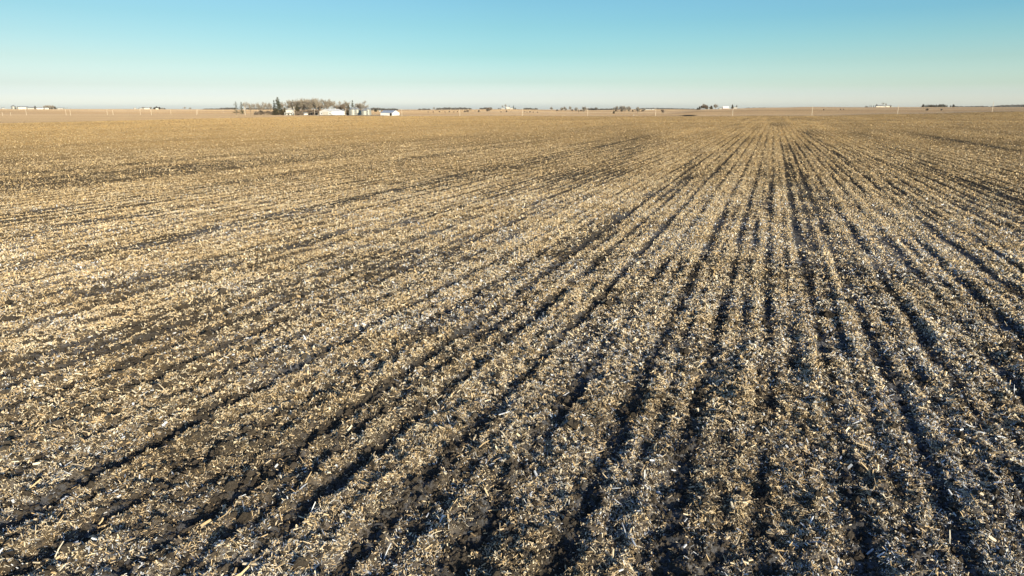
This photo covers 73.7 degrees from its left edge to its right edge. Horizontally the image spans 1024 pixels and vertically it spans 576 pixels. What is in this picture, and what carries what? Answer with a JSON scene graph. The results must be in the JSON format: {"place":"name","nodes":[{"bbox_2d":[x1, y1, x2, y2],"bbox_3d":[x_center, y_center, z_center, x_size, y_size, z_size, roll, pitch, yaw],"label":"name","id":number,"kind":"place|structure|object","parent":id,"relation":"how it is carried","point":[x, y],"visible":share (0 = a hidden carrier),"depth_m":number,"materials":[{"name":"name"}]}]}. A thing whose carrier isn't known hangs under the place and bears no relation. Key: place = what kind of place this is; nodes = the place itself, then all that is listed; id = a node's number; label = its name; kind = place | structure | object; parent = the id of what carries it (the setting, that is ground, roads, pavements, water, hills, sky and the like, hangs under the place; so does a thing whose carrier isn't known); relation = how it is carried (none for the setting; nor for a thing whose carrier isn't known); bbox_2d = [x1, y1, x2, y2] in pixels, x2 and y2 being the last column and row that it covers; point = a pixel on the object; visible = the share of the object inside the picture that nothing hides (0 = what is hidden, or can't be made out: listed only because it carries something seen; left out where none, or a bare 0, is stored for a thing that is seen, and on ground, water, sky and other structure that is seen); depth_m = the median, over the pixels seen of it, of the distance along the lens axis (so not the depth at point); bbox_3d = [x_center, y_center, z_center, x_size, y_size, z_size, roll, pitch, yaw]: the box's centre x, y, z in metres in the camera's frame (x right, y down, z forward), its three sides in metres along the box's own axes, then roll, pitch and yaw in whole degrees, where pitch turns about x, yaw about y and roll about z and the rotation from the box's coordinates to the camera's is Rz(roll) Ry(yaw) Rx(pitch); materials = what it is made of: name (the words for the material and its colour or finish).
{"place":"outdoors","nodes":[
{"label":"outdoors","id":0,"kind":"place"},
{"bbox_2d":[0,107,1023,575],"bbox_3d":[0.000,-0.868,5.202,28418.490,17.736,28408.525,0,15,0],"label":"ground","id":1,"kind":"structure","parent":0,"point":[36,117],"depth_m":23.49,"materials":[{"name":"soil"}]},
{"bbox_2d":[246,108,272,109],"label":"distant wood","id":2,"kind":"object","parent":1,"relation":"on","point":[260,109],"visible":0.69,"depth_m":3054.45,"materials":[{"name":"plant"}]},
{"bbox_2d":[259,102,265,111],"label":"bare tree","id":3,"kind":"object","parent":1,"relation":"on","point":[263,107],"visible":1,"depth_m":922.54,"materials":[{"name":"brown plant"}]},
{"bbox_2d":[273,97,281,114],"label":"spruce tree","id":4,"kind":"object","parent":1,"relation":"on","point":[278,107],"visible":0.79,"depth_m":931.70,"materials":[{"name":"green plant"}]},
{"bbox_2d":[285,108,293,114],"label":"farmhouse","id":5,"kind":"object","parent":1,"relation":"on","point":[289,111],"visible":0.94,"depth_m":911.07,"materials":[{"name":"white"}]},
{"bbox_2d":[291,101,300,108],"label":"bare tree","id":6,"kind":"object","parent":1,"relation":"on","point":[295,103],"visible":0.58,"depth_m":965.10,"materials":[{"name":"brown plant"}]},
{"bbox_2d":[297,98,308,110],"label":"bare tree","id":7,"kind":"object","parent":1,"relation":"on","point":[302,101],"visible":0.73,"depth_m":955.54,"materials":[{"name":"brown plant"}]},
{"bbox_2d":[304,99,314,114],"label":"bare tree","id":8,"kind":"object","parent":1,"relation":"on","point":[309,104],"visible":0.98,"depth_m":950.12,"materials":[{"name":"brown plant"}]},
{"bbox_2d":[314,99,319,107],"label":"bare tree","id":9,"kind":"object","parent":1,"relation":"on","point":[316,104],"visible":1,"depth_m":950.61,"materials":[{"name":"brown plant"}]},
{"bbox_2d":[314,99,326,110],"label":"bare tree","id":10,"kind":"object","parent":1,"relation":"on","point":[323,106],"visible":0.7,"depth_m":965.50,"materials":[{"name":"brown plant"}]},
{"bbox_2d":[321,100,334,108],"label":"bare tree","id":11,"kind":"object","parent":1,"relation":"on","point":[325,102],"visible":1,"depth_m":969.55,"materials":[{"name":"brown plant"}]},
{"bbox_2d":[328,101,338,108],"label":"bare tree","id":12,"kind":"object","parent":1,"relation":"on","point":[333,104],"visible":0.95,"depth_m":973.14,"materials":[{"name":"brown plant"}]},
{"bbox_2d":[336,104,347,109],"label":"shrub","id":13,"kind":"object","parent":1,"relation":"on","point":[342,106],"visible":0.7,"depth_m":963.38,"materials":[{"name":"brown plant"}]},
{"bbox_2d":[356,100,367,108],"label":"bare tree","id":14,"kind":"object","parent":1,"relation":"on","point":[364,106],"visible":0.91,"depth_m":974.64,"materials":[{"name":"brown plant"}]},
{"bbox_2d":[370,108,397,109],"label":"distant wood","id":15,"kind":"object","parent":1,"relation":"on","point":[382,109],"visible":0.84,"depth_m":2425.78,"materials":[{"name":"grey plant"}]},
{"bbox_2d":[436,107,471,109],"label":"distant wood","id":16,"kind":"object","parent":1,"relation":"on","point":[446,108],"visible":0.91,"depth_m":3054.33,"materials":[{"name":"grey plant"}]},
{"bbox_2d":[0,111,1023,575],"bbox_3d":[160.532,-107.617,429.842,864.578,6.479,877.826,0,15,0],"label":"corn residue","id":17,"kind":"object","parent":1,"relation":"on","point":[682,213],"visible":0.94,"depth_m":25.65,"materials":[{"name":"plant"}]},
{"bbox_2d":[0,248,1023,575],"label":"soil clods","id":18,"kind":"object","parent":1,"relation":"on","point":[540,428],"visible":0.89,"depth_m":14.79,"materials":[{"name":"brown soil"}]},
{"bbox_2d":[587,108,614,109],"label":"distant wood","id":19,"kind":"object","parent":1,"relation":"on","point":[599,109],"visible":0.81,"depth_m":2815.91,"materials":[{"name":"grey plant"}]},
{"bbox_2d":[639,108,674,108],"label":"distant wood","id":20,"kind":"object","parent":1,"relation":"on","point":[658,108],"visible":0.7,"depth_m":3104.07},
{"bbox_2d":[955,104,1023,106],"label":"distant wood","id":21,"kind":"object","parent":1,"relation":"on","point":[1021,105],"visible":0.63,"depth_m":3103.56,"materials":[{"name":"grey plant"}]},
{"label":"gravel yard","id":22,"kind":"structure","parent":1,"relation":"on","visible":0},
{"bbox_2d":[319,108,344,114],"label":"barn","id":23,"kind":"structure","parent":22,"relation":"on","point":[330,111],"depth_m":917.31,"materials":[{"name":"white paint"}]},
{"bbox_2d":[349,107,356,114],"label":"grain bin","id":24,"kind":"object","parent":22,"relation":"on","point":[352,110],"visible":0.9,"depth_m":916.02,"materials":[{"name":"metal"}]},
{"bbox_2d":[361,109,367,114],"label":"grain bin","id":25,"kind":"object","parent":22,"relation":"on","point":[364,112],"visible":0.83,"depth_m":916.14,"materials":[{"name":"metal"}]},
{"bbox_2d":[380,110,398,115],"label":"shed","id":26,"kind":"structure","parent":22,"relation":"on","point":[389,113],"depth_m":895.93,"materials":[{"name":"white paint"}]},
{"bbox_2d":[0,0,1023,109],"label":"sky","id":27,"kind":"structure","parent":0,"point":[67,54],"materials":[{"name":"blue"}]},
{"bbox_2d":[335,111,995,115],"bbox_3d":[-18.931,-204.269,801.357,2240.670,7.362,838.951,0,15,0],"label":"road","id":28,"kind":"structure","parent":0,"point":[756,115],"depth_m":687.58,"materials":[{"name":"grey"}]}
]}

